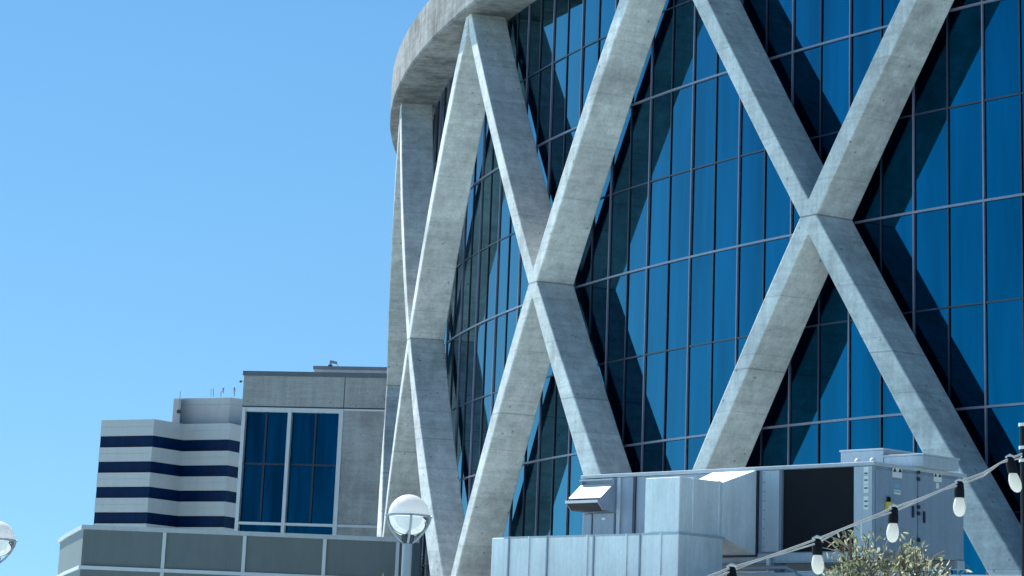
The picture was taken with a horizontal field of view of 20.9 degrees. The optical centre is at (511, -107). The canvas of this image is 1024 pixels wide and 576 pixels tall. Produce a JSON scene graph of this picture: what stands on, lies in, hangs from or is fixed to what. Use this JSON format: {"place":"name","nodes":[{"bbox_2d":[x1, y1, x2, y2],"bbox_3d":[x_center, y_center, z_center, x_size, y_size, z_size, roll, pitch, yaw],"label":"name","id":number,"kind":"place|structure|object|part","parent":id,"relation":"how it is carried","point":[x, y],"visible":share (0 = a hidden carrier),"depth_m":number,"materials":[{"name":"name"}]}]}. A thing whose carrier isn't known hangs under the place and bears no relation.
{"place":"outdoors","nodes":[
{"label":"outdoors","id":0,"kind":"place"},
{"bbox_2d":[93,398,241,530],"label":"striped tower","id":1,"kind":"structure","parent":0,"point":[155,473],"depth_m":371.33,"materials":[{"name":"grey paint"}]},
{"bbox_2d":[94,512,234,528],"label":"ribbon window","id":2,"kind":"structure","parent":1,"relation":"in","point":[99,517],"depth_m":369.56,"materials":[{"name":"blue glass"}]},
{"bbox_2d":[96,487,236,502],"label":"ribbon window","id":3,"kind":"structure","parent":1,"relation":"in","point":[101,492],"depth_m":370.55,"materials":[{"name":"blue glass"}]},
{"bbox_2d":[98,461,237,477],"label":"ribbon window","id":4,"kind":"structure","parent":1,"relation":"in","point":[136,466],"depth_m":371.46,"materials":[{"name":"blue glass"}]},
{"bbox_2d":[100,436,239,452],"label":"ribbon window","id":5,"kind":"structure","parent":1,"relation":"in","point":[105,441],"depth_m":372.46,"materials":[{"name":"blue glass"}]},
{"bbox_2d":[176,391,180,423],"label":"rooftop antenna","id":6,"kind":"object","parent":1,"relation":"on","point":[178,414],"visible":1,"depth_m":373.85,"materials":[{"name":"blue paint"}]},
{"bbox_2d":[0,0,428,575],"label":"sky","id":7,"kind":"structure","parent":0,"point":[196,195],"materials":[{"name":"blue"}]},
{"bbox_2d":[234,366,386,536],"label":"office block","id":8,"kind":"structure","parent":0,"point":[310,452],"depth_m":109.73,"materials":[{"name":"grey paint"}]},
{"bbox_2d":[234,407,287,532],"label":"window","id":9,"kind":"structure","parent":8,"relation":"in","point":[259,498],"depth_m":109.94,"materials":[{"name":"blue glass"}]},
{"bbox_2d":[281,408,343,534],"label":"window","id":10,"kind":"structure","parent":8,"relation":"in","point":[314,435],"depth_m":109.54,"materials":[{"name":"blue glass"}]},
{"bbox_2d":[328,360,336,365],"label":"rooftop camera","id":11,"kind":"object","parent":8,"relation":"on","point":[331,362],"visible":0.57,"depth_m":114.75,"materials":[{"name":"blue paint"}]},
{"bbox_2d":[377,0,1023,575],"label":"arena building","id":12,"kind":"structure","parent":0,"point":[633,236],"depth_m":65.46,"materials":[{"name":"concrete"}]},
{"bbox_2d":[419,531,426,575],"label":"window","id":13,"kind":"structure","parent":12,"relation":"in","point":[422,566],"depth_m":83.62,"materials":[{"name":"blue glass"}]},
{"bbox_2d":[427,560,429,575],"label":"window","id":14,"kind":"structure","parent":12,"relation":"in","point":[428,569],"depth_m":82.24,"materials":[{"name":"blue glass"}]},
{"bbox_2d":[433,114,434,146],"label":"window","id":15,"kind":"structure","parent":12,"relation":"in","point":[434,114],"depth_m":91.41,"materials":[{"name":"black glass"}]},
{"bbox_2d":[434,98,440,175],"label":"window","id":16,"kind":"structure","parent":12,"relation":"in","point":[438,106],"depth_m":89.36,"materials":[{"name":"blue glass"}]},
{"bbox_2d":[440,84,447,143],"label":"window","id":17,"kind":"structure","parent":12,"relation":"in","point":[445,93],"depth_m":87.59,"materials":[{"name":"blue glass"}]},
{"bbox_2d":[449,75,453,97],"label":"window","id":18,"kind":"structure","parent":12,"relation":"in","point":[451,80],"depth_m":86.36,"materials":[{"name":"blue glass"}]},
{"bbox_2d":[446,336,458,439],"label":"window","id":19,"kind":"structure","parent":12,"relation":"in","point":[453,346],"depth_m":80.88,"materials":[{"name":"blue glass"}]},
{"bbox_2d":[448,226,463,339],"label":"window","id":20,"kind":"structure","parent":12,"relation":"in","point":[455,303],"depth_m":81.62,"materials":[{"name":"blue glass"}]},
{"bbox_2d":[459,478,468,519],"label":"window","id":21,"kind":"structure","parent":12,"relation":"in","point":[463,483],"depth_m":77.69,"materials":[{"name":"blue glass"}]},
{"bbox_2d":[456,327,474,478],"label":"window","id":22,"kind":"structure","parent":12,"relation":"in","point":[467,341],"depth_m":78.88,"materials":[{"name":"blue glass"}]},
{"bbox_2d":[461,181,480,331],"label":"window","id":23,"kind":"structure","parent":12,"relation":"in","point":[470,261],"depth_m":80.08,"materials":[{"name":"blue glass"}]},
{"bbox_2d":[470,477,474,495],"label":"window","id":24,"kind":"structure","parent":12,"relation":"in","point":[473,478],"depth_m":77.09,"materials":[{"name":"blue glass"}]},
{"bbox_2d":[471,122,483,184],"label":"window","id":25,"kind":"structure","parent":12,"relation":"in","point":[477,174],"depth_m":80.45,"materials":[{"name":"blue glass"}]},
{"bbox_2d":[471,319,493,474],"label":"window","id":26,"kind":"structure","parent":12,"relation":"in","point":[485,331],"depth_m":77.07,"materials":[{"name":"blue glass"}]},
{"bbox_2d":[477,169,499,322],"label":"window","id":27,"kind":"structure","parent":12,"relation":"in","point":[491,184],"depth_m":78.17,"materials":[{"name":"blue glass"}]},
{"bbox_2d":[483,115,498,175],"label":"window","id":28,"kind":"structure","parent":12,"relation":"in","point":[490,160],"depth_m":79.40,"materials":[{"name":"blue glass"}]},
{"bbox_2d":[492,309,516,411],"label":"window","id":29,"kind":"structure","parent":12,"relation":"in","point":[505,323],"depth_m":75.65,"materials":[{"name":"blue glass"}]},
{"bbox_2d":[503,516,508,537],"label":"window","id":30,"kind":"structure","parent":12,"relation":"in","point":[507,525],"depth_m":73.32,"materials":[{"name":"blue glass"}]},
{"bbox_2d":[496,182,518,314],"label":"window","id":31,"kind":"structure","parent":12,"relation":"in","point":[508,263],"depth_m":76.23,"materials":[{"name":"blue glass"}]},
{"bbox_2d":[508,6,528,100],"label":"window","id":32,"kind":"structure","parent":12,"relation":"in","point":[518,24],"depth_m":77.52,"materials":[{"name":"blue glass"}]},
{"bbox_2d":[510,462,536,536],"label":"window","id":33,"kind":"structure","parent":12,"relation":"in","point":[523,507],"depth_m":72.24,"materials":[{"name":"blue glass"}]},
{"bbox_2d":[518,307,539,462],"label":"window","id":34,"kind":"structure","parent":12,"relation":"in","point":[531,453],"depth_m":72.26,"materials":[{"name":"blue glass"}]},
{"bbox_2d":[519,142,548,304],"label":"window","id":35,"kind":"structure","parent":12,"relation":"in","point":[542,151],"depth_m":74.48,"materials":[{"name":"blue glass"}]},
{"bbox_2d":[527,0,553,145],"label":"window","id":36,"kind":"structure","parent":12,"relation":"in","point":[542,11],"depth_m":75.56,"materials":[{"name":"blue glass"}]},
{"bbox_2d":[537,456,567,535],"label":"window","id":37,"kind":"structure","parent":12,"relation":"in","point":[551,520],"depth_m":70.45,"materials":[{"name":"blue glass"}]},
{"bbox_2d":[539,363,568,458],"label":"window","id":38,"kind":"structure","parent":12,"relation":"in","point":[554,430],"depth_m":71.19,"materials":[{"name":"blue glass"}]},
{"bbox_2d":[549,129,576,206],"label":"window","id":39,"kind":"structure","parent":12,"relation":"in","point":[560,146],"depth_m":73.29,"materials":[{"name":"blue glass"}]},
{"bbox_2d":[551,0,582,137],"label":"window","id":40,"kind":"structure","parent":12,"relation":"in","point":[568,14],"depth_m":73.66,"materials":[{"name":"blue glass"}]},
{"bbox_2d":[567,455,583,534],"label":"window","id":41,"kind":"structure","parent":12,"relation":"in","point":[575,519],"depth_m":69.17,"materials":[{"name":"blue glass"}]},
{"bbox_2d":[570,280,606,453],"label":"window","id":42,"kind":"structure","parent":12,"relation":"in","point":[592,298],"depth_m":69.56,"materials":[{"name":"blue glass"}]},
{"bbox_2d":[576,167,610,285],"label":"window","id":43,"kind":"structure","parent":12,"relation":"in","point":[593,266],"depth_m":70.14,"materials":[{"name":"blue glass"}]},
{"bbox_2d":[581,0,615,113],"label":"window","id":44,"kind":"structure","parent":12,"relation":"in","point":[598,14],"depth_m":72.19,"materials":[{"name":"blue glass"}]},
{"bbox_2d":[606,269,645,444],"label":"window","id":45,"kind":"structure","parent":12,"relation":"in","point":[626,314],"depth_m":67.66,"materials":[{"name":"blue glass"}]},
{"bbox_2d":[610,100,649,275],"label":"window","id":46,"kind":"structure","parent":12,"relation":"in","point":[629,194],"depth_m":68.83,"materials":[{"name":"blue glass"}]},
{"bbox_2d":[624,445,640,472],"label":"window","id":47,"kind":"structure","parent":12,"relation":"in","point":[633,453],"depth_m":66.45,"materials":[{"name":"blue glass"}]},
{"bbox_2d":[618,0,651,103],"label":"window","id":48,"kind":"structure","parent":12,"relation":"in","point":[642,91],"depth_m":69.10,"materials":[{"name":"blue glass"}]},
{"bbox_2d":[643,439,684,471],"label":"window","id":49,"kind":"structure","parent":12,"relation":"in","point":[668,455],"depth_m":65.17,"materials":[{"name":"blue glass"}]},
{"bbox_2d":[644,259,688,441],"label":"window","id":50,"kind":"structure","parent":12,"relation":"in","point":[667,295],"depth_m":65.90,"materials":[{"name":"blue glass"}]},
{"bbox_2d":[648,85,691,265],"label":"window","id":51,"kind":"structure","parent":12,"relation":"in","point":[670,175],"depth_m":67.10,"materials":[{"name":"blue glass"}]},
{"bbox_2d":[652,0,693,95],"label":"window","id":52,"kind":"structure","parent":12,"relation":"in","point":[674,33],"depth_m":68.01,"materials":[{"name":"blue glass"}]},
{"bbox_2d":[687,436,705,469],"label":"window","id":53,"kind":"structure","parent":12,"relation":"in","point":[694,445],"depth_m":64.06,"materials":[{"name":"blue glass"}]},
{"bbox_2d":[687,248,736,435],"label":"window","id":54,"kind":"structure","parent":12,"relation":"in","point":[713,275],"depth_m":64.24,"materials":[{"name":"blue glass"}]},
{"bbox_2d":[691,73,738,254],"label":"window","id":55,"kind":"structure","parent":12,"relation":"in","point":[716,106],"depth_m":65.36,"materials":[{"name":"blue glass"}]},
{"bbox_2d":[695,0,740,80],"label":"window","id":56,"kind":"structure","parent":12,"relation":"in","point":[708,62],"depth_m":66.62,"materials":[{"name":"blue glass"}]},
{"bbox_2d":[737,237,789,426],"bbox_3d":[5.646,9.895,62.426,0.058,4.205,2.056,12,-19,-29],"label":"window","id":57,"kind":"structure","parent":12,"relation":"in","point":[759,263],"depth_m":62.92,"materials":[{"name":"blue glass"}]},
{"bbox_2d":[739,54,791,244],"bbox_3d":[5.811,5.867,63.623,0.058,4.205,2.056,12,-19,-29],"label":"window","id":58,"kind":"structure","parent":12,"relation":"in","point":[764,198],"depth_m":63.56,"materials":[{"name":"blue glass"}]},
{"bbox_2d":[746,427,787,572],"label":"window","id":59,"kind":"structure","parent":12,"relation":"in","point":[770,447],"depth_m":61.43,"materials":[{"name":"blue glass"}]},
{"bbox_2d":[743,0,791,57],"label":"window","id":60,"kind":"structure","parent":12,"relation":"in","point":[771,20],"depth_m":64.26,"materials":[{"name":"blue glass"}]},
{"bbox_2d":[790,421,846,464],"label":"window","id":61,"kind":"structure","parent":12,"relation":"in","point":[821,443],"depth_m":60.02,"materials":[{"name":"blue glass"}]},
{"bbox_2d":[790,273,847,423],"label":"window","id":62,"kind":"structure","parent":12,"relation":"in","point":[818,388],"depth_m":60.48,"materials":[{"name":"blue glass"}]},
{"bbox_2d":[792,38,848,233],"bbox_3d":[6.888,5.409,61.933,0.058,4.205,2.056,12,-19,-30],"label":"window","id":63,"kind":"structure","parent":12,"relation":"in","point":[821,73],"depth_m":62.14,"materials":[{"name":"blue glass"}]},
{"bbox_2d":[794,0,848,49],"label":"window","id":64,"kind":"structure","parent":12,"relation":"in","point":[816,21],"depth_m":62.75,"materials":[{"name":"blue glass"}]},
{"bbox_2d":[852,0,899,33],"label":"window","id":65,"kind":"structure","parent":12,"relation":"in","point":[866,14],"depth_m":61.26,"materials":[{"name":"blue glass"}]},
{"bbox_2d":[850,416,912,572],"bbox_3d":[7.692,13.019,57.883,0.058,4.205,2.056,13,-20,-32],"label":"window","id":66,"kind":"structure","parent":12,"relation":"in","point":[894,433],"depth_m":58.36,"materials":[{"name":"blue glass"}]},
{"bbox_2d":[850,214,912,417],"bbox_3d":[7.857,8.991,59.080,0.058,4.205,2.056,13,-20,-32],"label":"window","id":67,"kind":"structure","parent":12,"relation":"in","point":[888,241],"depth_m":59.10,"materials":[{"name":"blue glass"}]},
{"bbox_2d":[851,28,911,221],"bbox_3d":[8.022,4.963,60.276,0.058,4.205,2.056,13,-20,-32],"label":"window","id":68,"kind":"structure","parent":12,"relation":"in","point":[888,191],"depth_m":59.82,"materials":[{"name":"blue glass"}]},
{"bbox_2d":[914,5,982,210],"bbox_3d":[9.211,4.530,58.656,0.058,4.205,2.056,14,-20,-34],"label":"window","id":69,"kind":"structure","parent":12,"relation":"in","point":[948,86],"depth_m":58.59,"materials":[{"name":"blue glass"}]},
{"bbox_2d":[915,202,983,407],"bbox_3d":[9.046,8.558,57.459,0.058,4.205,2.056,14,-20,-34],"label":"window","id":70,"kind":"structure","parent":12,"relation":"in","point":[949,299],"depth_m":57.44,"materials":[{"name":"blue glass"}]},
{"bbox_2d":[915,408,985,574],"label":"window","id":71,"kind":"structure","parent":12,"relation":"in","point":[973,420],"depth_m":56.02,"materials":[{"name":"blue glass"}]},
{"bbox_2d":[950,0,980,8],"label":"window","id":72,"kind":"structure","parent":12,"relation":"in","point":[957,3],"depth_m":58.96,"materials":[{"name":"blue glass"}]},
{"bbox_2d":[984,0,1023,198],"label":"window","id":73,"kind":"structure","parent":12,"relation":"in","point":[1003,19],"depth_m":57.43,"materials":[{"name":"blue glass"}]},
{"bbox_2d":[985,196,1023,404],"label":"window","id":74,"kind":"structure","parent":12,"relation":"in","point":[1004,217],"depth_m":56.25,"materials":[{"name":"blue glass"}]},
{"bbox_2d":[988,405,1023,524],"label":"window","id":75,"kind":"structure","parent":12,"relation":"in","point":[1003,428],"depth_m":55.46,"materials":[{"name":"blue glass"}]},
{"label":"ground","id":76,"kind":"structure","parent":0,"visible":0},
{"bbox_2d":[0,521,16,563],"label":"globe lamp","id":77,"kind":"object","parent":76,"relation":"on","point":[8,541],"visible":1,"depth_m":33.98,"materials":[{"name":"white glass"}]},
{"bbox_2d":[57,525,419,575],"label":"terrace wall","id":78,"kind":"structure","parent":76,"relation":"on","point":[94,550],"depth_m":79.83,"materials":[{"name":"grey concrete"}]},
{"bbox_2d":[385,494,431,575],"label":"globe lamp","id":79,"kind":"object","parent":76,"relation":"on","point":[408,517],"visible":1,"depth_m":30.16,"materials":[{"name":"white glass"}]},
{"bbox_2d":[810,527,971,575],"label":"shrub","id":80,"kind":"object","parent":76,"relation":"on","point":[907,569],"visible":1,"depth_m":11.87,"materials":[{"name":"green plant"}]},
{"bbox_2d":[930,575,1020,575],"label":"wall","id":81,"kind":"structure","parent":76,"relation":"on","point":[985,575],"depth_m":38.71,"materials":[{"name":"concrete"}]},
{"bbox_2d":[1018,423,1023,575],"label":"string light post","id":82,"kind":"object","parent":76,"relation":"on","point":[1021,446],"visible":1,"depth_m":10.99,"materials":[{"name":"black metal"}]},
{"bbox_2d":[708,453,1022,575],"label":"string light cable","id":83,"kind":"object","parent":82,"relation":"attached to","point":[742,565],"visible":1,"depth_m":10.08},
{"bbox_2d":[726,563,736,575],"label":"festoon bulb","id":84,"kind":"object","parent":83,"relation":"hanging from","point":[732,570],"visible":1,"depth_m":9.34,"materials":[{"name":"black plastic"}]},
{"bbox_2d":[811,535,823,573],"bbox_3d":[1.081,2.337,9.821,0.046,0.135,0.045,2,-17,0],"label":"festoon bulb","id":85,"kind":"object","parent":83,"relation":"hanging from","point":[817,562],"visible":1,"depth_m":9.81,"materials":[{"name":"white glass"}]},
{"bbox_2d":[886,504,898,541],"bbox_3d":[1.406,2.325,10.262,0.047,0.140,0.046,2,-17,0],"label":"festoon bulb","id":86,"kind":"object","parent":83,"relation":"hanging from","point":[892,532],"visible":1,"depth_m":10.25,"materials":[{"name":"white glass"}]},
{"bbox_2d":[953,478,965,516],"bbox_3d":[1.713,2.313,10.639,0.048,0.144,0.048,2,-17,0],"label":"festoon bulb","id":87,"kind":"object","parent":83,"relation":"hanging from","point":[959,506],"visible":1,"depth_m":10.62,"materials":[{"name":"white glass"}]},
{"bbox_2d":[1005,454,1021,491],"bbox_3d":[1.973,2.281,10.936,0.066,0.148,0.049,2,-17,0],"label":"festoon bulb","id":88,"kind":"object","parent":83,"relation":"hanging from","point":[1015,483],"visible":1,"depth_m":10.92,"materials":[{"name":"white glass"}]},
{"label":"annex building","id":89,"kind":"object","parent":76,"relation":"on","visible":0},
{"bbox_2d":[491,532,724,575],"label":"return duct","id":90,"kind":"object","parent":89,"relation":"on","point":[663,554],"visible":0.98,"depth_m":44.59,"materials":[{"name":"grey metal"}]},
{"bbox_2d":[722,551,964,575],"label":"steel support frame","id":91,"kind":"object","parent":89,"relation":"on","point":[800,564],"visible":0.22,"depth_m":44.32,"materials":[{"name":"grey paint"}]},
{"bbox_2d":[722,566,800,575],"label":"conduit","id":92,"kind":"object","parent":91,"relation":"attached to","point":[788,568],"visible":0.62,"depth_m":44.15,"materials":[{"name":"grey metal"}]},
{"bbox_2d":[581,448,966,560],"bbox_3d":[4.316,10.174,46.090,2.348,1.675,6.735,17,-22,-41],"label":"air handling unit","id":93,"kind":"object","parent":91,"relation":"on","point":[799,504],"visible":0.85,"depth_m":44.15,"materials":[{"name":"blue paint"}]},
{"bbox_3d":[1.294,10.880,47.472,0.047,0.539,0.199,17,-22,-41],"label":"access door","id":94,"kind":"part","parent":93,"relation":"part of","materials":[{"name":"blue paint"}]},
{"bbox_2d":[565,478,616,512],"bbox_3d":[1.334,10.239,47.346,0.436,0.555,0.804,17,-22,-41],"label":"rain hood","id":95,"kind":"object","parent":93,"relation":"attached to","point":[583,498],"visible":1,"depth_m":47.22,"materials":[{"name":"grey paint"}]},
{"bbox_3d":[1.561,10.810,47.197,0.047,0.556,0.494,17,-22,-41],"label":"access door","id":96,"kind":"part","parent":93,"relation":"part of","materials":[{"name":"blue paint"}]},
{"bbox_2d":[645,470,758,557],"bbox_3d":[2.996,9.881,44.600,1.746,1.402,1.023,17,-22,-41],"label":"supply duct","id":97,"kind":"object","parent":93,"relation":"attached to","point":[723,504],"visible":0.81,"depth_m":44.29,"materials":[{"name":"silver metal"}]},
{"bbox_3d":[6.022,9.668,43.483,1.001,1.234,0.020,17,-22,-41],"label":"access door","id":98,"kind":"part","parent":93,"relation":"part of","materials":[{"name":"grey paint"}]},
{"bbox_3d":[6.820,9.913,44.196,1.145,1.234,0.020,17,-22,-41],"label":"access door","id":99,"kind":"part","parent":93,"relation":"part of","materials":[{"name":"grey paint"}]}
]}

